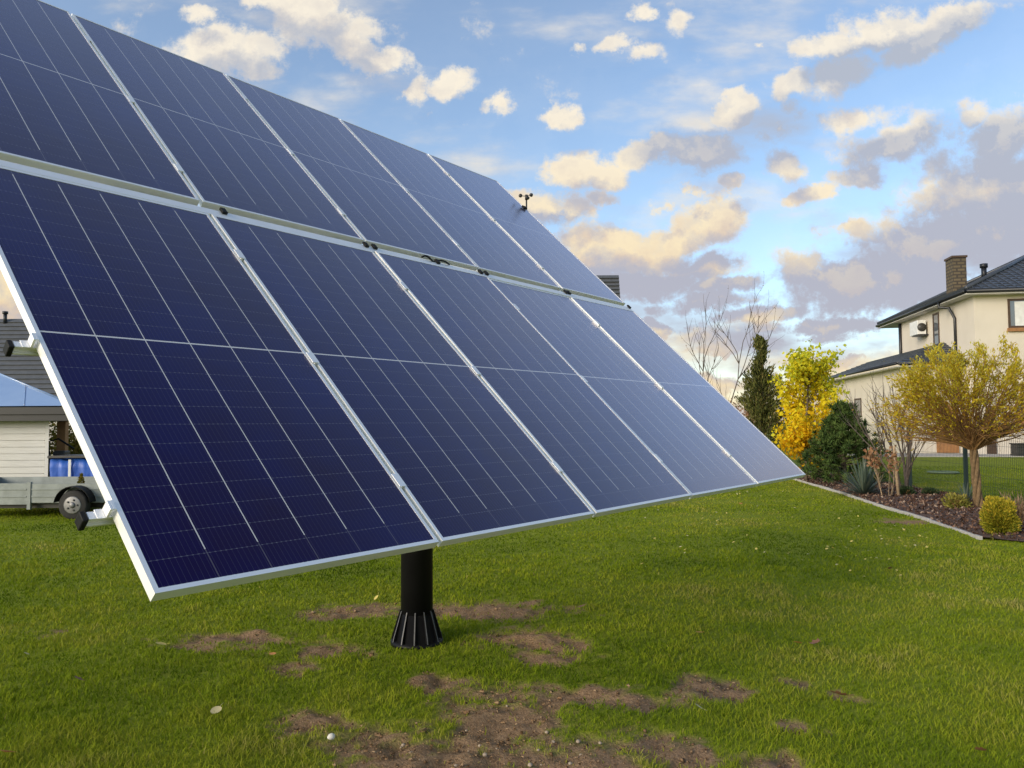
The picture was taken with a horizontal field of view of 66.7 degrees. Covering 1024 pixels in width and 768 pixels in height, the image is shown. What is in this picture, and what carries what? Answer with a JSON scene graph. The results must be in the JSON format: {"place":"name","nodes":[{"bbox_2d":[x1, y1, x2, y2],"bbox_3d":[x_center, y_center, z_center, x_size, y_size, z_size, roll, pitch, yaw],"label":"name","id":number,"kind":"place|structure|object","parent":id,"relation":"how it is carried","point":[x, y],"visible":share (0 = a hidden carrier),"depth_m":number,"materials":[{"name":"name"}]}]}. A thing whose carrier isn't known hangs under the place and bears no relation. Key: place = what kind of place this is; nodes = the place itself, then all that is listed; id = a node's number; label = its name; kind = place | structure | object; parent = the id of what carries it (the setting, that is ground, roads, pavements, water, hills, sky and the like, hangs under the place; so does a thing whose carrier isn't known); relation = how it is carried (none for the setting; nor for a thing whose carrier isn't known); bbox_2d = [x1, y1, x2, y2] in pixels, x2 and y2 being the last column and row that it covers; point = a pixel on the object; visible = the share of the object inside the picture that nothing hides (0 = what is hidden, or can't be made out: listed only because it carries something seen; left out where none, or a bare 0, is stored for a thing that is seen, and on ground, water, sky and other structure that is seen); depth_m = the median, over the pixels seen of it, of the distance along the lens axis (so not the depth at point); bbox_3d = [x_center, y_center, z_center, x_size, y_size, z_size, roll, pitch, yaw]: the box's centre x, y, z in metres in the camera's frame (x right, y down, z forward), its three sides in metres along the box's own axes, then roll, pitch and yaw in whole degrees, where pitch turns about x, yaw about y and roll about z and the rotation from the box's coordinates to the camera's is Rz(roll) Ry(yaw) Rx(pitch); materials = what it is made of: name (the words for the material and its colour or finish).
{"place":"outdoors","nodes":[
{"label":"outdoors","id":0,"kind":"place"},
{"bbox_2d":[0,311,75,454],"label":"tiled house","id":1,"kind":"structure","parent":0,"point":[29,370],"depth_m":42.10,"materials":[{"name":"grey tile"}]},
{"bbox_2d":[0,423,1023,767],"bbox_3d":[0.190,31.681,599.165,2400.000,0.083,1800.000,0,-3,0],"label":"lawn","id":2,"kind":"structure","parent":0,"point":[590,693],"depth_m":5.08,"materials":[{"name":"green plant"}]},
{"bbox_2d":[0,373,68,476],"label":"garden shed","id":3,"kind":"structure","parent":2,"relation":"on","point":[28,413],"depth_m":15.95,"materials":[{"name":"white wood"}]},
{"bbox_2d":[0,476,104,518],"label":"trailer","id":4,"kind":"object","parent":2,"relation":"on","point":[70,497],"visible":0.46,"depth_m":12.81,"materials":[{"name":"metal"}]},
{"bbox_2d":[48,438,74,476],"bbox_3d":[-9.817,1.802,16.904,0.760,1.258,0.460,0,-3,0],"label":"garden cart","id":5,"kind":"object","parent":2,"relation":"on","point":[63,452],"visible":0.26,"depth_m":16.87,"materials":[{"name":"metal"}]},
{"bbox_2d":[56,421,68,450],"bbox_3d":[-10.371,1.645,17.943,0.280,1.682,0.200,0,-3,0],"label":"timber post","id":6,"kind":"object","parent":2,"relation":"on","point":[63,430],"visible":0.23,"depth_m":17.90,"materials":[{"name":"brown wood"}]},
{"bbox_2d":[44,422,83,456],"bbox_3d":[-11.371,1.662,20.099,2.016,1.891,2.262,-1,-3,20],"label":"autumn bush","id":7,"kind":"object","parent":2,"relation":"on","point":[74,443],"visible":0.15,"depth_m":19.57,"materials":[{"name":"green plant"}]},
{"bbox_2d":[47,454,92,476],"bbox_3d":[-8.554,1.885,15.547,0.895,0.940,1.000,0,-3,0],"label":"covered stack","id":8,"kind":"object","parent":2,"relation":"on","point":[71,465],"visible":0.28,"depth_m":15.14,"materials":[{"name":"blue plastic"}]},
{"bbox_2d":[77,473,90,508],"bbox_3d":[-7.836,1.956,14.117,0.366,0.715,0.375,0,-3,0],"label":"young thuja","id":9,"kind":"object","parent":2,"relation":"on","point":[81,478],"visible":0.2,"depth_m":14.11,"materials":[{"name":"green plant"}]},
{"bbox_2d":[210,702,223,713],"bbox_3d":[-1.541,1.698,4.074,0.051,0.008,0.094,10,17,15],"label":"fallen leaf","id":10,"kind":"object","parent":2,"relation":"on","point":[215,709],"visible":1,"depth_m":4.07,"materials":[{"name":"beige plant"}]},
{"bbox_2d":[327,733,334,739],"bbox_3d":[-0.864,1.684,3.717,0.035,0.032,0.038,0,-3,0],"label":"white pebble","id":11,"kind":"object","parent":2,"relation":"on","point":[330,736],"visible":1,"depth_m":3.70,"materials":[{"name":"stone"}]},
{"bbox_2d":[0,0,805,649],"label":"solar tracker","id":12,"kind":"object","parent":2,"relation":"on","point":[256,366],"visible":1,"depth_m":3.96,"materials":[{"name":"glass"}]},
{"bbox_2d":[56,600,862,767],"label":"soil crumbs","id":13,"kind":"object","parent":2,"relation":"on","point":[465,712],"visible":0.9,"depth_m":3.95,"materials":[{"name":"brown soil"}]},
{"bbox_2d":[680,271,782,402],"bbox_3d":[6.738,-0.480,24.456,3.442,6.384,2.807,0,-3,0],"label":"bare tree","id":14,"kind":"object","parent":2,"relation":"on","point":[725,344],"visible":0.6,"depth_m":24.75,"materials":[{"name":"brown plant"}]},
{"bbox_2d":[734,334,790,450],"bbox_3d":[7.011,0.569,21.979,1.935,4.030,2.029,2,-4,-41],"label":"cypress tree","id":15,"kind":"object","parent":2,"relation":"on","point":[761,403],"visible":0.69,"depth_m":21.78,"materials":[{"name":"green plant"}]},
{"bbox_2d":[809,638,820,643],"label":"fallen leaf","id":16,"kind":"object","parent":2,"relation":"on","point":[815,641],"visible":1,"depth_m":5.22,"materials":[{"name":"beige plant"}]},
{"bbox_2d":[830,690,846,694],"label":"fallen leaf","id":17,"kind":"object","parent":2,"relation":"on","point":[838,692],"visible":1,"depth_m":4.18,"materials":[{"name":"brown plant"}]},
{"bbox_2d":[793,479,982,539],"bbox_3d":[6.958,2.345,17.245,0.174,0.105,14.840,-1,-3,7],"label":"bed edging","id":18,"kind":"object","parent":2,"relation":"on","point":[978,537],"visible":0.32,"depth_m":12.77,"materials":[{"name":"concrete"}]},
{"bbox_2d":[797,471,1023,540],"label":"mulch bed","id":19,"kind":"object","parent":2,"relation":"on","point":[927,515],"visible":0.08,"depth_m":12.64,"materials":[{"name":"brown wood"}]},
{"bbox_2d":[730,396,755,423],"bbox_3d":[7.186,1.533,24.738,2.307,2.394,2.666,-2,-4,36],"label":"russet shrub","id":20,"kind":"object","parent":19,"relation":"on","point":[745,413],"visible":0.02,"depth_m":24.51,"materials":[{"name":"brown plant"}]},
{"bbox_2d":[767,339,849,480],"bbox_3d":[7.521,0.659,19.560,2.144,3.601,2.262,0,-3,0],"label":"yellow maple","id":21,"kind":"object","parent":19,"relation":"on","point":[806,374],"visible":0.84,"depth_m":19.41,"materials":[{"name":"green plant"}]},
{"bbox_2d":[796,399,892,483],"bbox_3d":[7.842,1.404,18.296,2.372,2.174,2.005,0,-3,0],"label":"dwarf pine","id":22,"kind":"object","parent":19,"relation":"on","point":[840,439],"visible":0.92,"depth_m":18.07,"materials":[{"name":"green plant"}]},
{"bbox_2d":[827,458,896,496],"bbox_3d":[7.000,1.865,15.631,1.511,0.912,1.634,0,-3,0],"label":"yucca","id":23,"kind":"object","parent":19,"relation":"on","point":[864,481],"visible":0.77,"depth_m":15.52,"materials":[{"name":"green plant"}]},
{"bbox_2d":[836,361,927,488],"bbox_3d":[8.006,0.899,16.431,1.599,2.782,2.103,0,-3,0],"label":"bare shrub","id":24,"kind":"object","parent":19,"relation":"on","point":[907,470],"visible":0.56,"depth_m":16.34,"materials":[{"name":"brown plant"}]},
{"bbox_2d":[863,443,901,495],"bbox_3d":[7.178,1.676,15.022,0.694,1.060,0.642,0,-3,0],"label":"hydrangea","id":25,"kind":"object","parent":19,"relation":"on","point":[870,456],"visible":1,"depth_m":15.00,"materials":[{"name":"brown plant"}]},
{"bbox_2d":[767,421,1023,500],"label":"wire fence","id":26,"kind":"object","parent":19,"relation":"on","point":[965,460],"visible":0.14,"depth_m":15.44,"materials":[{"name":"metal"}]},
{"bbox_2d":[893,446,899,495],"bbox_3d":[7.430,1.742,15.034,0.055,1.087,0.154,0,-3,-8],"label":"tree stake","id":27,"kind":"object","parent":19,"relation":"on","point":[897,480],"visible":0.66,"depth_m":15.01,"materials":[{"name":"brown wood"}]},
{"bbox_2d":[899,485,916,494],"bbox_3d":[7.673,2.091,15.161,0.354,0.268,0.323,0,-3,0],"label":"box shrub","id":28,"kind":"object","parent":19,"relation":"on","point":[903,489],"visible":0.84,"depth_m":15.09,"materials":[{"name":"green plant"}]},
{"bbox_2d":[921,486,939,493],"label":"box shrub","id":29,"kind":"object","parent":19,"relation":"on","point":[926,490],"visible":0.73,"depth_m":15.06,"materials":[{"name":"green plant"}]},
{"bbox_2d":[862,330,1023,506],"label":"globe willow","id":30,"kind":"object","parent":19,"relation":"on","point":[962,430],"visible":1,"depth_m":12.63,"materials":[{"name":"yellow plant"}]},
{"bbox_2d":[940,491,972,508],"bbox_3d":[7.323,1.935,12.822,0.449,0.351,0.467,1,-3,-25],"label":"spirea","id":31,"kind":"object","parent":19,"relation":"on","point":[958,500],"visible":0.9,"depth_m":12.76,"materials":[{"name":"green plant"}]},
{"bbox_2d":[953,482,972,500],"bbox_3d":[7.941,1.878,13.567,0.375,0.457,0.570,-2,-4,36],"label":"iris clump","id":32,"kind":"object","parent":19,"relation":"on","point":[966,492],"visible":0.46,"depth_m":13.50,"materials":[{"name":"green plant"}]},
{"bbox_2d":[978,495,1021,534],"bbox_3d":[6.297,1.726,10.081,0.501,0.585,0.484,0,-3,0],"label":"thuja","id":33,"kind":"object","parent":19,"relation":"on","point":[997,514],"visible":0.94,"depth_m":9.97,"materials":[{"name":"yellow plant"}]},
{"bbox_2d":[998,490,1023,523],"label":"dry perennial","id":34,"kind":"object","parent":19,"relation":"on","point":[1020,510],"visible":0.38,"depth_m":10.75,"materials":[{"name":"brown plant"}]},
{"bbox_2d":[824,255,1023,453],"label":"cream house","id":35,"kind":"structure","parent":2,"relation":"on","point":[984,307],"depth_m":36.49,"materials":[{"name":"paint"}]},
{"bbox_2d":[854,398,861,416],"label":"window","id":36,"kind":"structure","parent":35,"relation":"in","point":[857,399],"depth_m":43.34,"materials":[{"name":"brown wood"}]},
{"bbox_2d":[932,312,939,344],"bbox_3d":[21.216,-2.731,38.930,0.036,1.642,0.774,-1,-3,9],"label":"window","id":37,"kind":"structure","parent":35,"relation":"in","point":[935,317],"depth_m":38.91,"materials":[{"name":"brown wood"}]},
{"bbox_2d":[937,406,958,452],"bbox_3d":[19.930,2.044,35.635,0.940,2.200,0.060,-1,-3,9],"label":"garage door","id":38,"kind":"structure","parent":35,"relation":"in","point":[953,449],"depth_m":35.57,"materials":[{"name":"brown wood"}]},
{"bbox_2d":[985,406,996,453],"bbox_3d":[21.085,2.017,34.247,0.387,2.100,0.050,-1,-3,9],"label":"door","id":39,"kind":"structure","parent":35,"relation":"in","point":[994,445],"depth_m":34.18,"materials":[{"name":"brown wood"}]},
{"bbox_2d":[1007,298,1023,331],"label":"window","id":40,"kind":"structure","parent":35,"relation":"in","point":[1015,306],"depth_m":34.32,"materials":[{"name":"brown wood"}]},
{"bbox_2d":[927,471,959,473],"bbox_3d":[12.392,2.565,22.375,0.860,0.117,0.860,0,-3,0],"label":"tank lid","id":41,"kind":"object","parent":2,"relation":"on","point":[939,472],"visible":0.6,"depth_m":22.15,"materials":[{"name":"green plastic"}]},
{"bbox_2d":[975,747,986,750],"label":"fallen leaf","id":42,"kind":"object","parent":2,"relation":"on","point":[980,748],"visible":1,"depth_m":3.51,"materials":[{"name":"brown plant"}]},
{"bbox_2d":[0,0,1023,421],"label":"sky","id":43,"kind":"structure","parent":0,"point":[683,151],"materials":[{"name":"blue"}]},
{"bbox_2d":[596,275,619,297],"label":"slatted roof house","id":44,"kind":"structure","parent":0,"point":[611,282],"depth_m":46.96,"materials":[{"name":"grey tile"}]},
{"bbox_2d":[848,453,1023,456],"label":"driveway","id":45,"kind":"structure","parent":0,"point":[948,455],"depth_m":33.09,"materials":[{"name":"concrete"}]},
{"bbox_2d":[1009,443,1023,455],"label":"storage box","id":46,"kind":"object","parent":45,"relation":"on","point":[1015,451],"visible":0.63,"depth_m":32.25,"materials":[{"name":"metal"}]}
]}

